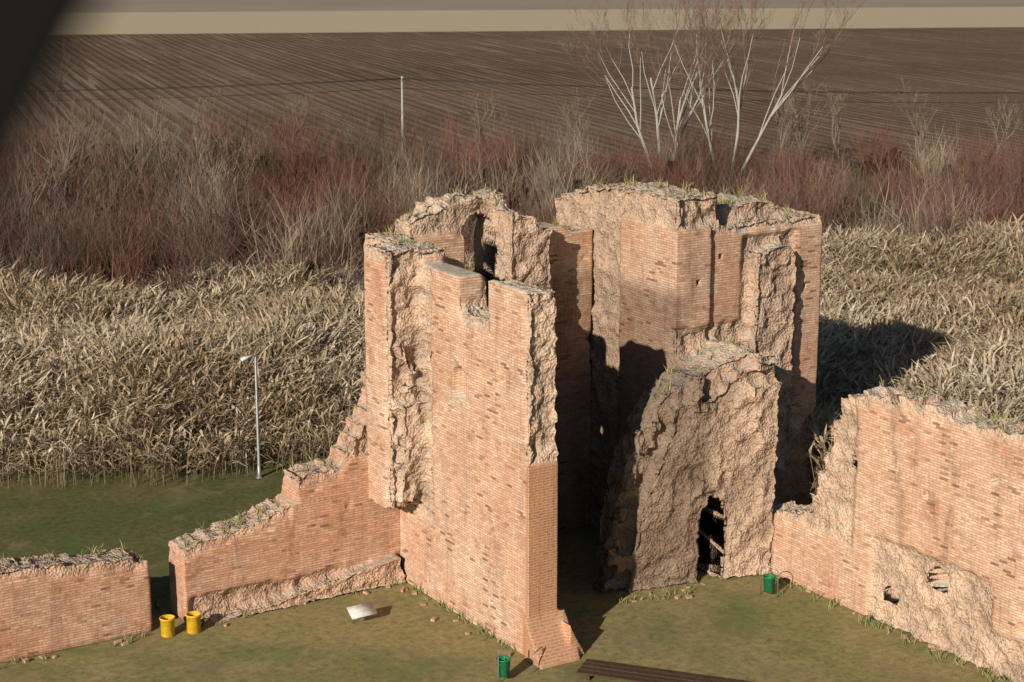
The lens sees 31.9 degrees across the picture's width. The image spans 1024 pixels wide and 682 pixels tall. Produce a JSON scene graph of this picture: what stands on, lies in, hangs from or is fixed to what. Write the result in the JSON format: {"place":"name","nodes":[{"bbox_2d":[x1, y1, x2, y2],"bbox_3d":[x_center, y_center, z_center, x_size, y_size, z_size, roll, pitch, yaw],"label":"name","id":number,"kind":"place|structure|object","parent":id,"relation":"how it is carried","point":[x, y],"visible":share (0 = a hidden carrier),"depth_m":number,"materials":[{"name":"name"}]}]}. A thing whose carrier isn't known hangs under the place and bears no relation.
{"place":"outdoors","nodes":[
{"label":"outdoors","id":0,"kind":"place"},
{"bbox_2d":[0,0,99,188],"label":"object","id":1,"kind":"structure","parent":0,"point":[39,39],"depth_m":0.42,"materials":[{"name":"black"}]},
{"bbox_2d":[0,0,1023,681],"bbox_3d":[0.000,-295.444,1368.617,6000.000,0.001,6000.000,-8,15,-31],"label":"ground","id":2,"kind":"structure","parent":0,"point":[734,628],"depth_m":191.36,"materials":[{"name":"brown soil"}]},
{"bbox_2d":[0,547,151,663],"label":"curtain wall","id":3,"kind":"structure","parent":2,"relation":"on","point":[61,602],"depth_m":50.77,"materials":[{"name":"orange brick"}]},
{"bbox_2d":[159,614,174,637],"bbox_3d":[-9.970,8.258,51.884,0.450,0.565,0.450,-8,15,-31],"label":"yellow bin","id":4,"kind":"object","parent":2,"relation":"on","point":[167,623],"visible":1,"depth_m":51.74,"materials":[{"name":"paint"}]},
{"bbox_2d":[186,611,200,633],"bbox_3d":[-9.258,8.198,52.145,0.452,0.565,0.450,-8,15,-31],"label":"yellow bin","id":5,"kind":"object","parent":2,"relation":"on","point":[193,618],"visible":1,"depth_m":52.00,"materials":[{"name":"paint"}]},
{"bbox_2d":[240,354,262,478],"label":"lamp post","id":6,"kind":"object","parent":2,"relation":"on","point":[244,358],"visible":1,"depth_m":66.28,"materials":[{"name":"metal"}]},
{"bbox_2d":[168,370,406,623],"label":"curtain wall","id":7,"kind":"structure","parent":2,"relation":"on","point":[322,528],"depth_m":54.34,"materials":[{"name":"orange brick"}]},
{"bbox_2d":[347,602,377,623],"bbox_3d":[-4.418,8.069,52.851,0.840,0.498,0.386,-8,15,-31],"label":"info sign","id":8,"kind":"object","parent":2,"relation":"on","point":[362,610],"visible":1,"depth_m":52.81,"materials":[{"name":"metal"}]},
{"bbox_2d":[363,231,583,668],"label":"tower wall","id":9,"kind":"structure","parent":2,"relation":"on","point":[462,419],"depth_m":51.80,"materials":[{"name":"orange brick"}]},
{"bbox_2d":[394,187,592,531],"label":"ruined tower","id":10,"kind":"structure","parent":2,"relation":"on","point":[509,244],"depth_m":58.72,"materials":[{"name":"brown brick"}]},
{"bbox_2d":[496,647,510,681],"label":"litter bin","id":11,"kind":"object","parent":2,"relation":"on","point":[503,664],"visible":1,"depth_m":48.59,"materials":[{"name":"metal"}]},
{"bbox_2d":[0,82,1023,355],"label":"scrub bushes","id":12,"kind":"object","parent":2,"relation":"on","point":[218,200],"visible":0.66,"depth_m":114.42,"materials":[{"name":"brown plant"}]},
{"bbox_2d":[0,173,1023,681],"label":"grass tufts","id":13,"kind":"object","parent":2,"relation":"on","point":[830,605],"depth_m":53.92,"materials":[{"name":"green plant"}]},
{"bbox_2d":[0,212,1023,503],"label":"reed bed plants","id":14,"kind":"object","parent":2,"relation":"on","point":[98,372],"visible":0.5,"depth_m":72.33,"materials":[{"name":"beige plant"}]},
{"bbox_2d":[23,577,1008,681],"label":"rubble","id":15,"kind":"object","parent":2,"relation":"on","point":[689,596],"visible":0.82,"depth_m":53.27,"materials":[{"name":"beige stone"}]},
{"bbox_2d":[11,45,1022,236],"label":"bare shrubs","id":16,"kind":"object","parent":2,"relation":"on","point":[63,159],"visible":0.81,"depth_m":127.31,"materials":[{"name":"brown plant"}]},
{"bbox_2d":[46,76,1023,162],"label":"utility line","id":17,"kind":"object","parent":2,"relation":"on","point":[402,102],"visible":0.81,"depth_m":138.84,"materials":[{"name":"concrete"}]},
{"bbox_2d":[533,646,542,672],"bbox_3d":[0.725,8.792,49.547,0.032,0.576,0.614,7,15,26],"label":"hoop rail","id":18,"kind":"object","parent":2,"relation":"on","point":[533,656],"visible":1,"depth_m":49.33,"materials":[{"name":"metal"}]},
{"bbox_2d":[576,659,750,681],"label":"bench","id":19,"kind":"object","parent":2,"relation":"on","point":[590,668],"visible":1,"depth_m":48.81,"materials":[{"name":"brown wood"}]},
{"bbox_2d":[555,181,822,591],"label":"tower wall","id":20,"kind":"structure","parent":2,"relation":"on","point":[693,469],"depth_m":56.14,"materials":[{"name":"orange brick"}]},
{"bbox_2d":[556,0,864,181],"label":"birch trees","id":21,"kind":"object","parent":2,"relation":"on","point":[699,47],"visible":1,"depth_m":130.00,"materials":[{"name":"white plant"}]},
{"bbox_2d":[760,566,778,596],"bbox_3d":[7.881,7.357,54.894,0.420,0.966,0.407,-5,14,-20],"label":"litter bin","id":22,"kind":"object","parent":2,"relation":"on","point":[768,581],"visible":1,"depth_m":54.80,"materials":[{"name":"metal"}]},
{"bbox_2d":[770,385,1023,681],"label":"curtain wall","id":23,"kind":"structure","parent":2,"relation":"on","point":[910,518],"depth_m":50.96,"materials":[{"name":"orange brick"}]}
]}

